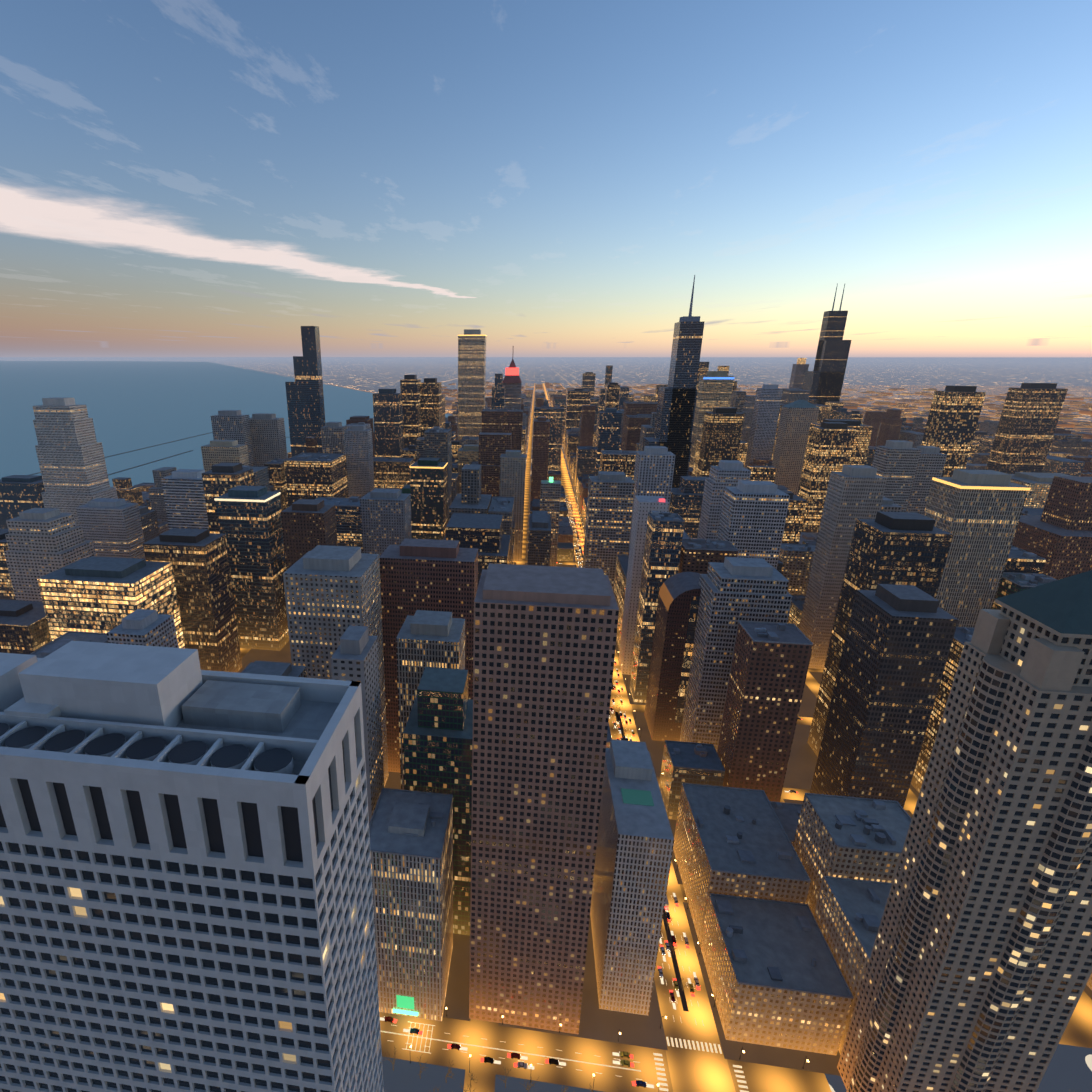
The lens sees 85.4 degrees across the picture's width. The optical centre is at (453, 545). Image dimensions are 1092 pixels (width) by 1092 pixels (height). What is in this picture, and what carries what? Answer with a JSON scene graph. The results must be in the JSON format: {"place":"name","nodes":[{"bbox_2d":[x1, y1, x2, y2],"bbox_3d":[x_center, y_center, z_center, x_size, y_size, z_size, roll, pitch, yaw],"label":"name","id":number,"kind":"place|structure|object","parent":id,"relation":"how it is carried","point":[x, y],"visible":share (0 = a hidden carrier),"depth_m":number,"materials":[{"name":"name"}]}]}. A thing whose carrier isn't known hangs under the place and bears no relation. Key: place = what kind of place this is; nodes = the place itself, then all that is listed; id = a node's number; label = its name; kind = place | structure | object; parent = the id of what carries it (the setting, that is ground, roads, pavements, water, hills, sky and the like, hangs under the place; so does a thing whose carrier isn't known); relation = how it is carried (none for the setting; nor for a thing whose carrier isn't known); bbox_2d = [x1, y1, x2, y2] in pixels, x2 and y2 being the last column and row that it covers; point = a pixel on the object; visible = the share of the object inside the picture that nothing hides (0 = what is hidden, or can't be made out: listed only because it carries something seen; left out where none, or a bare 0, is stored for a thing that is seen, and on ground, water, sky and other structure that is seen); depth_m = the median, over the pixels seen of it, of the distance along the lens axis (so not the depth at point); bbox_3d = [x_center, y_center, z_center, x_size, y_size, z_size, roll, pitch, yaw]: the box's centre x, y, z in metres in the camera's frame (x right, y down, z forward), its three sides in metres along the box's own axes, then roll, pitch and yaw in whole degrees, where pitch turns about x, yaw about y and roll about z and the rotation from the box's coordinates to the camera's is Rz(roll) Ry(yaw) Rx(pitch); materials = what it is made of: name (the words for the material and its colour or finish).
{"place":"outdoors","nodes":[
{"label":"outdoors","id":0,"kind":"place"},
{"bbox_2d":[0,361,448,486],"bbox_3d":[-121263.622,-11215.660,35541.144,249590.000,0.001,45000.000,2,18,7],"label":"lake","id":1,"kind":"structure","parent":0,"point":[133,405],"depth_m":4121.96,"materials":[{"name":"blue liquid"}]},
{"bbox_2d":[30,387,373,474],"bbox_3d":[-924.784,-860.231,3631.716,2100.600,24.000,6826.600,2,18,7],"label":"breakwaters","id":2,"kind":"object","parent":1,"relation":"on","point":[148,447],"visible":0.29,"depth_m":1961.93,"materials":[{"name":"grey concrete"}]},
{"bbox_2d":[0,357,1091,1091],"bbox_3d":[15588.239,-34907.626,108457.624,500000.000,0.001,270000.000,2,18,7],"label":"ground","id":3,"kind":"structure","parent":0,"point":[1068,1069],"depth_m":10752.43,"materials":[{"name":"grey"}]},
{"bbox_2d":[0,641,383,1091],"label":"skyscraper","id":4,"kind":"structure","parent":3,"relation":"on","point":[186,896],"depth_m":92.37,"materials":[{"name":"concrete"}]},
{"bbox_2d":[0,275,1070,1054],"bbox_3d":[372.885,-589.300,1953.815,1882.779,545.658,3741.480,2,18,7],"label":"buildings","id":5,"kind":"structure","parent":3,"relation":"on","point":[788,901],"depth_m":403.98,"materials":[{"name":"grey concrete"}]},
{"bbox_2d":[214,335,1030,1015],"bbox_3d":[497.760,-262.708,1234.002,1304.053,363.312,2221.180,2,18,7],"label":"neon accents","id":6,"kind":"object","parent":5,"relation":"attached to","point":[636,797],"visible":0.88,"depth_m":292.71,"materials":[{"name":"multicoloured"}]},
{"bbox_2d":[383,684,689,1091],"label":"bare trees","id":7,"kind":"object","parent":3,"relation":"on","point":[505,1074],"visible":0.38,"depth_m":264.04,"materials":[{"name":"brown plant"}]},
{"bbox_2d":[0,362,1091,989],"bbox_3d":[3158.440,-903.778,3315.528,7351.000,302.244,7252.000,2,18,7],"label":"city","id":8,"kind":"object","parent":3,"relation":"on","point":[612,426],"visible":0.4,"depth_m":650.77},
{"bbox_2d":[410,493,808,1091],"bbox_3d":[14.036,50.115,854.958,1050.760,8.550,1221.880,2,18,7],"label":"street lamps","id":9,"kind":"object","parent":3,"relation":"on","point":[619,1029],"visible":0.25,"depth_m":282.81,"materials":[{"name":"grey metal"}]},
{"bbox_2d":[237,477,1091,1075],"bbox_3d":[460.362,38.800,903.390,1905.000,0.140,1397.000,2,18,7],"label":"sidewalks","id":10,"kind":"structure","parent":3,"relation":"on","point":[597,1023],"depth_m":305.68,"materials":[{"name":"grey concrete"}]},
{"bbox_2d":[240,383,1091,1091],"bbox_3d":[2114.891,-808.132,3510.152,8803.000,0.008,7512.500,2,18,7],"label":"street","id":11,"kind":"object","parent":3,"relation":"on","point":[688,1069],"visible":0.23,"depth_m":282.21,"materials":[{"name":"grey asphalt"}]},
{"bbox_2d":[380,487,748,1091],"bbox_3d":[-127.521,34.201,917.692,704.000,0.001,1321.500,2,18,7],"label":"road markings","id":12,"kind":"object","parent":11,"relation":"on","point":[664,1074],"visible":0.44,"depth_m":279.76,"materials":[{"name":"white paint"}]},
{"bbox_2d":[380,494,801,1087],"bbox_3d":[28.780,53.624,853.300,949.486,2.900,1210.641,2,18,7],"label":"cars","id":13,"kind":"object","parent":11,"relation":"on","point":[552,1060],"visible":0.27,"depth_m":305.30,"materials":[{"name":"black paint"}]},
{"bbox_2d":[571,505,688,1011],"bbox_3d":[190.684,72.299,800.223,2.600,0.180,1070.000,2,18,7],"label":"road median","id":14,"kind":"object","parent":11,"relation":"on","point":[678,979],"visible":0.42,"depth_m":325.13,"materials":[{"name":"grey concrete"}]},
{"bbox_2d":[837,570,1091,1091],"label":"skyscraper","id":15,"kind":"structure","parent":3,"relation":"on","point":[978,972],"depth_m":201.25,"materials":[{"name":"grey concrete"}]},
{"bbox_2d":[0,0,1091,356],"label":"sky","id":16,"kind":"structure","parent":0,"point":[179,178],"materials":[{"name":"blue"}]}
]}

